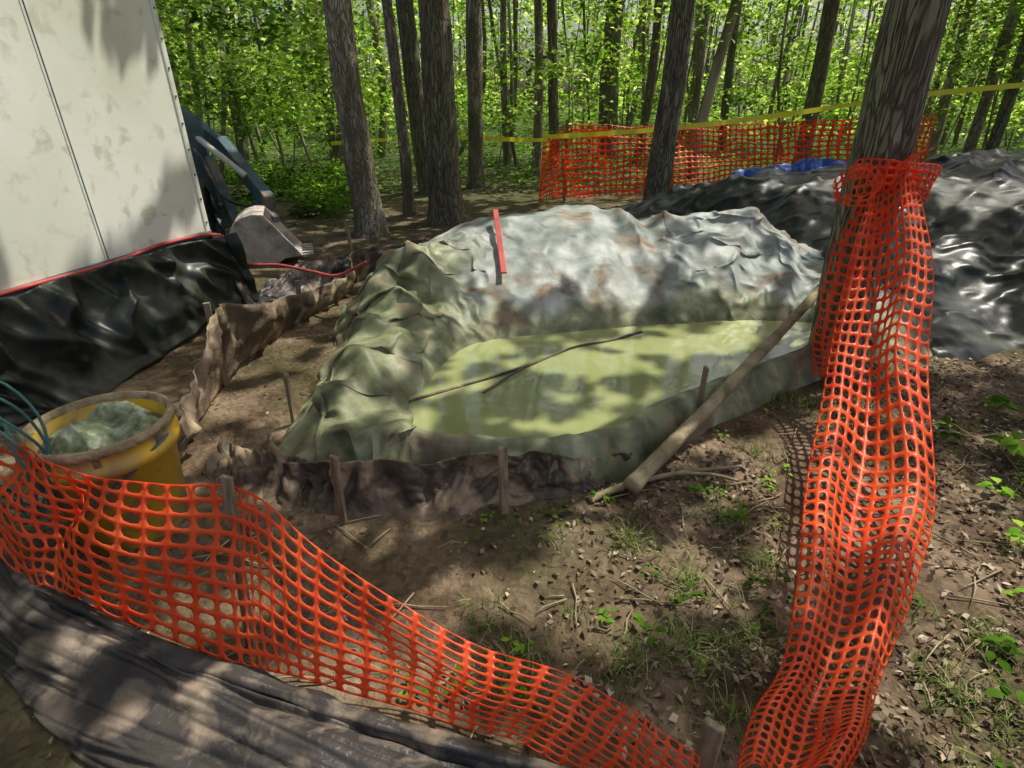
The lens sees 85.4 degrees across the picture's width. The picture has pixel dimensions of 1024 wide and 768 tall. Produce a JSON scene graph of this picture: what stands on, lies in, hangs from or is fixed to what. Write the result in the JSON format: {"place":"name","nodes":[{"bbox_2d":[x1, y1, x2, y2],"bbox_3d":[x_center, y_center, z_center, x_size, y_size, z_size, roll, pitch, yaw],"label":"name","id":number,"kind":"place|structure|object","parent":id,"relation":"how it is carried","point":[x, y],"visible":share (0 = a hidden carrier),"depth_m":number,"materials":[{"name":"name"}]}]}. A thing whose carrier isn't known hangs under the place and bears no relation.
{"place":"outdoors","nodes":[
{"label":"outdoors","id":0,"kind":"place"},
{"bbox_2d":[0,105,1023,767],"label":"ground","id":1,"kind":"structure","parent":0,"point":[432,579],"depth_m":2.04,"materials":[{"name":"soil"}]},
{"bbox_2d":[15,390,188,554],"bbox_3d":[-1.490,0.331,2.099,0.480,0.504,0.476,0,27,0],"label":"yellow bucket","id":2,"kind":"object","parent":1,"relation":"on","point":[133,435],"visible":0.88,"depth_m":1.99,"materials":[{"name":"plastic"}]},
{"bbox_2d":[0,380,55,524],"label":"wire coil","id":3,"kind":"object","parent":2,"relation":"on","point":[9,428],"visible":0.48,"depth_m":1.79,"materials":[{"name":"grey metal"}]},
{"bbox_2d":[0,0,254,304],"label":"box trailer","id":4,"kind":"object","parent":1,"relation":"on","point":[97,166],"visible":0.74,"depth_m":3.26,"materials":[{"name":"paint"}]},
{"bbox_2d":[0,232,260,431],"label":"plastic skirt","id":5,"kind":"object","parent":4,"relation":"attached to","point":[105,329],"visible":0.98,"depth_m":3.32,"materials":[{"name":"black plastic"}]},
{"bbox_2d":[0,233,366,296],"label":"red hose","id":6,"kind":"object","parent":1,"relation":"on","point":[40,282],"visible":0.83,"depth_m":3.85,"materials":[{"name":"rubber"}]},
{"bbox_2d":[212,1,251,166],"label":"maple tree","id":7,"kind":"object","parent":1,"relation":"on","point":[242,149],"visible":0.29,"depth_m":10.80,"materials":[{"name":"brown plant"}]},
{"bbox_2d":[0,558,473,767],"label":"ground tarp","id":8,"kind":"object","parent":1,"relation":"on","point":[92,694],"visible":0.98,"depth_m":1.47,"materials":[{"name":"plastic"}]},
{"bbox_2d":[180,105,313,266],"bbox_3d":[-3.304,-2.325,5.906,2.777,1.760,1.082,19,33,32],"label":"backhoe","id":9,"kind":"object","parent":1,"relation":"on","point":[265,234],"visible":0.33,"depth_m":5.95,"materials":[{"name":"metal"}]},
{"bbox_2d":[0,532,575,767],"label":"rolled fabric edge","id":10,"kind":"object","parent":1,"relation":"on","point":[445,745],"visible":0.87,"depth_m":1.49,"materials":[{"name":"grey fabric"}]},
{"bbox_2d":[179,222,430,459],"bbox_3d":[-1.702,-0.696,4.109,1.180,0.591,3.662,5,27,10],"label":"silt fence","id":11,"kind":"object","parent":1,"relation":"on","point":[237,335],"visible":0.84,"depth_m":3.64,"materials":[{"name":"fabric"}]},
{"bbox_2d":[306,0,339,159],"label":"maple tree","id":12,"kind":"object","parent":1,"relation":"on","point":[329,119],"visible":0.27,"depth_m":13.35,"materials":[{"name":"brown plant"}]},
{"bbox_2d":[322,0,389,237],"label":"oak tree","id":13,"kind":"object","parent":1,"relation":"on","point":[370,221],"visible":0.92,"depth_m":6.23,"materials":[{"name":"brown plant"}]},
{"bbox_2d":[0,436,725,767],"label":"orange safety fence","id":14,"kind":"object","parent":1,"relation":"on","point":[712,733],"visible":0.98,"depth_m":1.52,"materials":[{"name":"plastic"}]},
{"bbox_2d":[381,0,416,216],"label":"birch tree","id":15,"kind":"object","parent":1,"relation":"on","point":[409,209],"visible":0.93,"depth_m":7.52,"materials":[{"name":"brown plant"}]},
{"bbox_2d":[395,0,427,194],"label":"oak tree","id":16,"kind":"object","parent":1,"relation":"on","point":[409,53],"visible":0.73,"depth_m":8.97,"materials":[{"name":"brown plant"}]},
{"bbox_2d":[418,0,467,225],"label":"oak tree","id":17,"kind":"object","parent":1,"relation":"on","point":[446,207],"visible":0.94,"depth_m":6.95,"materials":[{"name":"brown plant"}]},
{"bbox_2d":[202,365,708,524],"bbox_3d":[-0.246,0.244,2.483,2.399,0.390,0.835,0,27,0],"label":"silt fence","id":18,"kind":"object","parent":1,"relation":"on","point":[502,480],"visible":0.84,"depth_m":2.30,"materials":[{"name":"fabric"}]},
{"bbox_2d":[466,0,485,188],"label":"maple tree","id":19,"kind":"object","parent":1,"relation":"on","point":[474,74],"visible":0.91,"depth_m":9.30,"materials":[{"name":"brown plant"}]},
{"bbox_2d":[500,0,511,164],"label":"maple tree","id":20,"kind":"object","parent":1,"relation":"on","point":[506,144],"visible":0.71,"depth_m":11.90,"materials":[{"name":"brown plant"}]},
{"bbox_2d":[14,176,1023,767],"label":"leaf litter","id":21,"kind":"object","parent":1,"relation":"on","point":[904,742],"visible":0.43,"depth_m":1.83,"materials":[{"name":"brown plant"}]},
{"bbox_2d":[32,364,1023,767],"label":"twigs","id":22,"kind":"object","parent":1,"relation":"on","point":[682,516],"visible":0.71,"depth_m":1.98,"materials":[{"name":"brown wood"}]},
{"bbox_2d":[530,0,542,175],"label":"maple tree","id":23,"kind":"object","parent":1,"relation":"on","point":[538,97],"visible":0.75,"depth_m":10.58,"materials":[{"name":"brown plant"}]},
{"bbox_2d":[547,0,560,170],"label":"maple tree","id":24,"kind":"object","parent":1,"relation":"on","point":[552,81],"visible":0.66,"depth_m":11.33,"materials":[{"name":"brown plant"}]},
{"bbox_2d":[155,0,1023,163],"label":"forest foliage","id":25,"kind":"object","parent":1,"relation":"on","point":[301,40],"visible":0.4,"depth_m":11.56,"materials":[{"name":"green plant"}]},
{"bbox_2d":[155,0,1023,178],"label":"distant trees","id":26,"kind":"object","parent":1,"relation":"on","point":[712,81],"visible":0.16,"depth_m":14.27,"materials":[{"name":"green plant"}]},
{"bbox_2d":[278,205,932,483],"bbox_3d":[0.856,-0.776,4.122,4.688,0.871,4.357,0,27,0],"label":"pit liner","id":27,"kind":"object","parent":1,"relation":"on","point":[412,319],"visible":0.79,"depth_m":3.71,"materials":[{"name":"plastic"}]},
{"bbox_2d":[493,209,506,273],"bbox_3d":[-0.092,-1.060,4.062,0.040,0.291,0.806,-2,27,-5],"label":"red stake","id":28,"kind":"object","parent":27,"relation":"on","point":[499,243],"visible":1,"depth_m":4.02,"materials":[{"name":"wood"}]},
{"bbox_2d":[596,0,624,160],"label":"oak tree","id":29,"kind":"object","parent":1,"relation":"on","point":[610,92],"visible":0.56,"depth_m":13.10,"materials":[{"name":"brown plant"}]},
{"bbox_2d":[204,110,1023,229],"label":"undergrowth","id":30,"kind":"object","parent":1,"relation":"on","point":[314,196],"visible":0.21,"depth_m":11.11,"materials":[{"name":"green plant"}]},
{"bbox_2d":[631,0,663,164],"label":"maple tree","id":31,"kind":"object","parent":1,"relation":"on","point":[650,83],"visible":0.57,"depth_m":12.17,"materials":[{"name":"brown plant"}]},
{"bbox_2d":[586,465,743,502],"bbox_3d":[0.683,0.422,2.410,0.768,0.053,0.121,-5,27,-10],"label":"fallen branch","id":32,"kind":"object","parent":1,"relation":"on","point":[611,490],"visible":0.8,"depth_m":2.42,"materials":[{"name":"brown wood"}]},
{"bbox_2d":[642,0,695,200],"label":"maple tree","id":33,"kind":"object","parent":1,"relation":"on","point":[668,112],"visible":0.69,"depth_m":7.07,"materials":[{"name":"brown plant"}]},
{"bbox_2d":[684,0,710,170],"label":"maple tree","id":34,"kind":"object","parent":1,"relation":"on","point":[698,79],"visible":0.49,"depth_m":11.27,"materials":[{"name":"brown plant"}]},
{"bbox_2d":[398,395,1023,767],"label":"sprout plants","id":35,"kind":"object","parent":1,"relation":"on","point":[1013,446],"visible":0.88,"depth_m":1.92,"materials":[{"name":"green plant"}]},
{"bbox_2d":[623,283,819,493],"bbox_3d":[1.395,-0.198,3.092,0.083,0.505,2.640,23,35,37],"label":"fallen log","id":36,"kind":"object","parent":1,"relation":"on","point":[637,479],"visible":0.86,"depth_m":2.72,"materials":[{"name":"brown wood"}]},
{"bbox_2d":[716,0,742,153],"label":"maple tree","id":37,"kind":"object","parent":1,"relation":"on","point":[728,78],"visible":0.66,"depth_m":13.90,"materials":[{"name":"brown plant"}]},
{"bbox_2d":[538,115,936,204],"bbox_3d":[2.962,-3.247,8.229,5.068,1.393,1.318,11,29,21],"label":"orange safety fence","id":38,"kind":"object","parent":1,"relation":"on","point":[767,127],"visible":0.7,"depth_m":8.62,"materials":[{"name":"plastic"}]},
{"bbox_2d":[331,132,548,187],"bbox_3d":[-1.234,-4.268,10.308,4.940,0.915,1.094,16,31,29],"label":"caution tape","id":39,"kind":"object","parent":38,"relation":"attached to","point":[509,139],"visible":0.62,"depth_m":9.51,"materials":[{"name":"yellow plastic"}]},
{"bbox_2d":[544,82,1023,138],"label":"caution tape","id":40,"kind":"object","parent":38,"relation":"attached to","point":[799,112],"visible":0.83,"depth_m":7.81,"materials":[{"name":"yellow plastic"}]},
{"bbox_2d":[598,148,1023,360],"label":"black plastic sheeting","id":41,"kind":"object","parent":1,"relation":"on","point":[973,206],"visible":0.53,"depth_m":4.65,"materials":[{"name":"black plastic"}]},
{"bbox_2d":[731,157,847,176],"bbox_3d":[3.448,-2.376,6.441,1.699,0.443,0.435,0,27,0],"label":"blue tarp","id":42,"kind":"object","parent":41,"relation":"on","point":[806,164],"visible":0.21,"depth_m":6.53,"materials":[{"name":"plastic"}]},
{"bbox_2d":[791,0,840,163],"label":"oak tree","id":43,"kind":"object","parent":1,"relation":"on","point":[821,61],"visible":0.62,"depth_m":11.16,"materials":[{"name":"brown plant"}]},
{"bbox_2d":[808,0,951,383],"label":"oak tree","id":44,"kind":"object","parent":1,"relation":"on","point":[904,60],"visible":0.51,"depth_m":2.74,"materials":[{"name":"brown plant"}]},
{"bbox_2d":[737,148,941,767],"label":"orange safety fence","id":45,"kind":"object","parent":44,"relation":"attached to","point":[913,179],"visible":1,"depth_m":2.16,"materials":[{"name":"plastic"}]},
{"bbox_2d":[922,0,976,161],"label":"birch tree","id":46,"kind":"object","parent":1,"relation":"on","point":[943,103],"visible":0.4,"depth_m":10.53,"materials":[{"name":"brown plant"}]},
{"bbox_2d":[962,0,1019,152],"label":"birch tree","id":47,"kind":"object","parent":1,"relation":"on","point":[977,124],"visible":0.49,"depth_m":8.79,"materials":[{"name":"brown plant"}]},
{"bbox_2d":[984,32,1023,149],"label":"maple tree","id":48,"kind":"object","parent":1,"relation":"on","point":[1005,109],"visible":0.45,"depth_m":8.37,"materials":[{"name":"brown plant"}]},
{"bbox_2d":[164,0,1023,104],"label":"sky","id":49,"kind":"structure","parent":0,"point":[865,12],"materials":[{"name":"white"}]},
{"bbox_2d":[407,320,811,436],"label":"pond water","id":50,"kind":"structure","parent":0,"point":[582,389],"depth_m":3.08,"materials":[{"name":"green liquid"}]},
{"bbox_2d":[408,330,641,401],"bbox_3d":[0.174,-0.117,3.181,1.635,0.036,0.166,-19,33,-33],"label":"floating stick","id":51,"kind":"object","parent":50,"relation":"on","point":[518,369],"visible":1,"depth_m":3.06,"materials":[{"name":"wood"}]},
{"bbox_2d":[371,381,1023,767],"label":"grass","id":52,"kind":"structure","parent":0,"point":[745,631],"depth_m":1.70,"materials":[{"name":"green plant"}]}
]}

